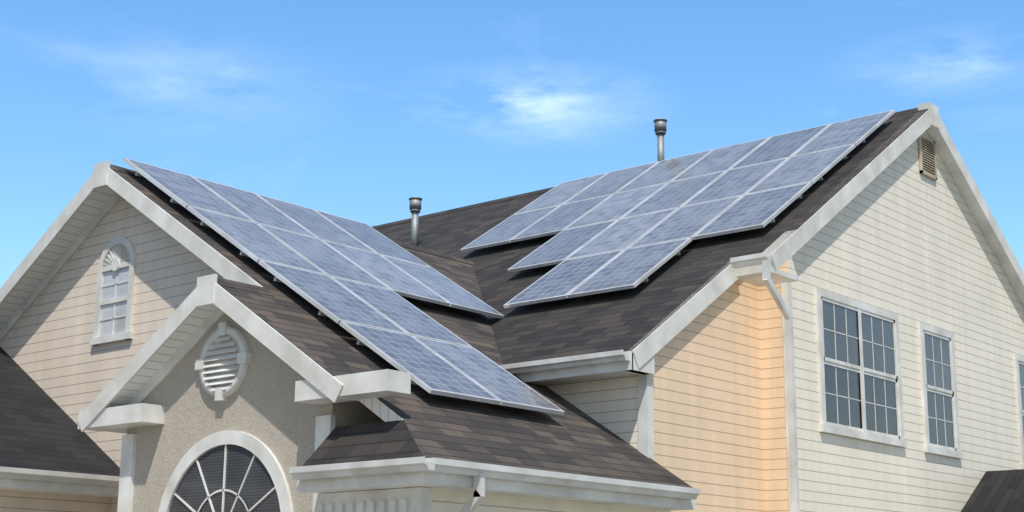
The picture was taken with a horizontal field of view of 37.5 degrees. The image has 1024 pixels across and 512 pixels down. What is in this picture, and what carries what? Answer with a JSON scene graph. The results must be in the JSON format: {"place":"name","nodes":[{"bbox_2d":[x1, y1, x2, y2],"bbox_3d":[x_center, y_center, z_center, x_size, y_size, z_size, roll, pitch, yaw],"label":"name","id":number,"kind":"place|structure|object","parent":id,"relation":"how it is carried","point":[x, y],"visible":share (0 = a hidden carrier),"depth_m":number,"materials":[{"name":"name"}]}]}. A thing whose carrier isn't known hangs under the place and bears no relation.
{"place":"outdoors","nodes":[
{"label":"outdoors","id":0,"kind":"place"},
{"bbox_2d":[127,313,384,511],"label":"stucco wall","id":1,"kind":"structure","parent":0,"point":[269,412],"depth_m":14.17,"materials":[{"name":"beige paint"}]},
{"bbox_2d":[158,430,292,511],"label":"arched window","id":2,"kind":"structure","parent":1,"relation":"attached to","point":[229,471],"depth_m":14.06,"materials":[{"name":"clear glass"}]},
{"bbox_2d":[0,0,1023,287],"label":"sky","id":3,"kind":"structure","parent":0,"point":[355,110],"materials":[{"name":"blue"}]},
{"bbox_2d":[547,131,1023,511],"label":"house walls","id":4,"kind":"structure","parent":0,"point":[902,237],"depth_m":18.19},
{"bbox_2d":[375,110,927,364],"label":"main roof","id":5,"kind":"structure","parent":4,"relation":"attached to","point":[626,319],"depth_m":17.84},
{"bbox_2d":[409,197,421,245],"bbox_3d":[-1.569,-0.470,24.357,0.239,0.950,0.239,-11,-17,39],"label":"vent pipe","id":6,"kind":"object","parent":5,"relation":"on","point":[415,205],"visible":0.77,"depth_m":24.34,"materials":[{"name":"silver metal"}]},
{"bbox_2d":[460,110,894,307],"bbox_3d":[1.461,-0.481,20.383,5.830,3.184,4.868,-11,-17,39],"label":"solar array","id":7,"kind":"object","parent":5,"relation":"on","point":[628,228],"visible":1,"depth_m":19.99,"materials":[{"name":"glass"}]},
{"bbox_2d":[730,252,771,268],"bbox_3d":[2.662,0.050,16.809,0.460,0.100,0.125,-11,-17,39],"label":"gutter","id":8,"kind":"object","parent":5,"relation":"attached to","point":[747,260],"visible":1,"depth_m":16.78,"materials":[{"name":"metal"}]},
{"bbox_2d":[740,230,794,265],"bbox_3d":[2.921,-0.065,17.183,0.460,0.532,0.715,-11,-17,39],"label":"roof overhang","id":9,"kind":"object","parent":5,"relation":"attached to","point":[761,244],"visible":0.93,"depth_m":17.22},
{"bbox_2d":[736,263,798,286],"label":"eave trim","id":10,"kind":"structure","parent":5,"relation":"attached to","point":[752,275],"depth_m":16.97,"materials":[{"name":"white wood"}]},
{"bbox_2d":[764,109,931,270],"bbox_3d":[4.315,-0.943,18.832,0.170,3.118,4.648,-11,-17,39],"label":"rake","id":11,"kind":"object","parent":5,"relation":"attached to","point":[788,248],"visible":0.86,"depth_m":18.35,"materials":[{"name":"white wood"}]},
{"bbox_2d":[762,260,799,511],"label":"downspout","id":12,"kind":"object","parent":4,"relation":"attached to","point":[790,374],"visible":1,"depth_m":16.77,"materials":[{"name":"metal"}]},
{"bbox_2d":[815,287,906,447],"bbox_3d":[4.256,1.385,18.334,0.050,1.700,2.150,-11,-17,39],"label":"double window","id":13,"kind":"structure","parent":4,"relation":"attached to","point":[859,372],"depth_m":18.28,"materials":[{"name":"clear glass"}]},
{"bbox_2d":[917,134,936,179],"bbox_3d":[5.718,-1.364,20.750,0.040,0.560,0.480,-11,-17,39],"label":"gable vent","id":14,"kind":"object","parent":4,"relation":"attached to","point":[927,157],"visible":0.98,"depth_m":20.74,"materials":[{"name":"beige plastic"}]},
{"bbox_2d":[918,322,962,458],"bbox_3d":[5.674,1.787,19.974,0.050,1.710,1.080,-11,-17,39],"label":"single window","id":15,"kind":"structure","parent":4,"relation":"attached to","point":[941,429],"depth_m":19.98,"materials":[{"name":"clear glass"}]},
{"bbox_2d":[961,469,1023,511],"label":"canopy roof","id":16,"kind":"structure","parent":4,"relation":"attached to","point":[999,491],"depth_m":20.10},
{"bbox_2d":[1013,353,1023,468],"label":"window","id":17,"kind":"structure","parent":4,"relation":"attached to","point":[1018,360],"depth_m":22.06,"materials":[{"name":"white glass"}]},
{"bbox_3d":[0.658,1.041,27.484,17.160,3.067,4.615,-11,-17,39],"label":"roof","id":18,"kind":"object","parent":4,"relation":"on","visible":0},
{"bbox_2d":[372,108,928,228],"bbox_3d":[-0.766,-0.813,26.165,17.160,0.127,0.320,-11,-17,39],"label":"ridge cap","id":19,"kind":"object","parent":18,"relation":"on","point":[905,112],"visible":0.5,"depth_m":25.78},
{"bbox_2d":[653,118,666,160],"bbox_3d":[2.353,-1.678,23.840,0.239,0.980,0.239,-11,-17,39],"label":"vent pipe","id":20,"kind":"object","parent":18,"relation":"on","point":[660,129],"visible":0.73,"depth_m":23.84,"materials":[{"name":"silver metal"}]},
{"label":"ground","id":21,"kind":"structure","parent":0,"visible":0},
{"bbox_2d":[0,347,119,511],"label":"garage wing","id":22,"kind":"structure","parent":21,"relation":"on","point":[53,458],"depth_m":16.08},
{"bbox_2d":[0,197,224,511],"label":"exterior wall","id":23,"kind":"structure","parent":21,"relation":"on","point":[58,359],"depth_m":17.23,"materials":[{"name":"beige wood"}]},
{"bbox_2d":[0,185,114,329],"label":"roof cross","id":24,"kind":"object","parent":23,"relation":"on","point":[62,241],"visible":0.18,"depth_m":17.75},
{"bbox_2d":[110,164,472,264],"bbox_3d":[-2.603,-0.435,19.499,0.300,0.122,6.350,-11,-17,39],"label":"ridge cap cross","id":25,"kind":"object","parent":24,"relation":"on","point":[401,244],"visible":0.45,"depth_m":20.86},
{"bbox_2d":[90,237,135,345],"bbox_3d":[-4.492,0.376,17.040,0.740,1.210,0.050,-11,-17,39],"label":"arched window","id":26,"kind":"structure","parent":23,"relation":"attached to","point":[114,302],"depth_m":17.04,"materials":[{"name":"white glass"}]},
{"bbox_2d":[195,322,251,401],"bbox_3d":[-2.755,1.007,14.363,0.748,0.748,0.075,-11,-17,39],"label":"gable vent","id":27,"kind":"object","parent":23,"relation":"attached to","point":[223,361],"visible":1,"depth_m":14.34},
{"bbox_2d":[334,487,670,511],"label":"exterior wall","id":28,"kind":"structure","parent":21,"relation":"on","point":[445,500],"depth_m":13.17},
{"bbox_2d":[0,102,1023,511],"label":"white trim boards","id":29,"kind":"object","parent":21,"relation":"on","point":[318,384],"depth_m":14.97,"materials":[{"name":"white wood"}]},
{"bbox_2d":[88,304,216,433],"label":"soffit","id":30,"kind":"structure","parent":29,"relation":"on","point":[177,339],"depth_m":14.85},
{"bbox_2d":[217,277,274,296],"bbox_3d":[-2.664,0.308,14.631,0.300,0.122,0.710,-11,-17,39],"label":"stucco ridge cap","id":31,"kind":"object","parent":30,"relation":"on","point":[243,286],"visible":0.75,"depth_m":14.58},
{"bbox_2d":[303,420,422,465],"bbox_3d":[-1.105,1.587,12.618,1.450,0.450,0.456,-11,-17,39],"label":"roof hip","id":32,"kind":"object","parent":29,"relation":"on","point":[371,441],"visible":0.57,"depth_m":12.70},
{"bbox_2d":[114,171,692,487],"bbox_3d":[-0.558,0.933,17.033,5.964,3.842,7.500,-11,-17,39],"label":"roof cross","id":33,"kind":"object","parent":29,"relation":"attached to","point":[573,439],"visible":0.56,"depth_m":14.30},
{"bbox_2d":[123,158,564,414],"bbox_3d":[-1.336,0.400,16.786,4.903,3.129,3.880,-11,-17,39],"label":"solar array","id":34,"kind":"object","parent":33,"relation":"on","point":[356,279],"visible":0.98,"depth_m":16.22,"materials":[{"name":"glass"}]},
{"bbox_2d":[289,349,700,511],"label":"gutters and downspouts","id":35,"kind":"object","parent":29,"relation":"attached to","point":[479,472],"visible":0.91,"depth_m":12.74,"materials":[{"name":"metal"}]}
]}

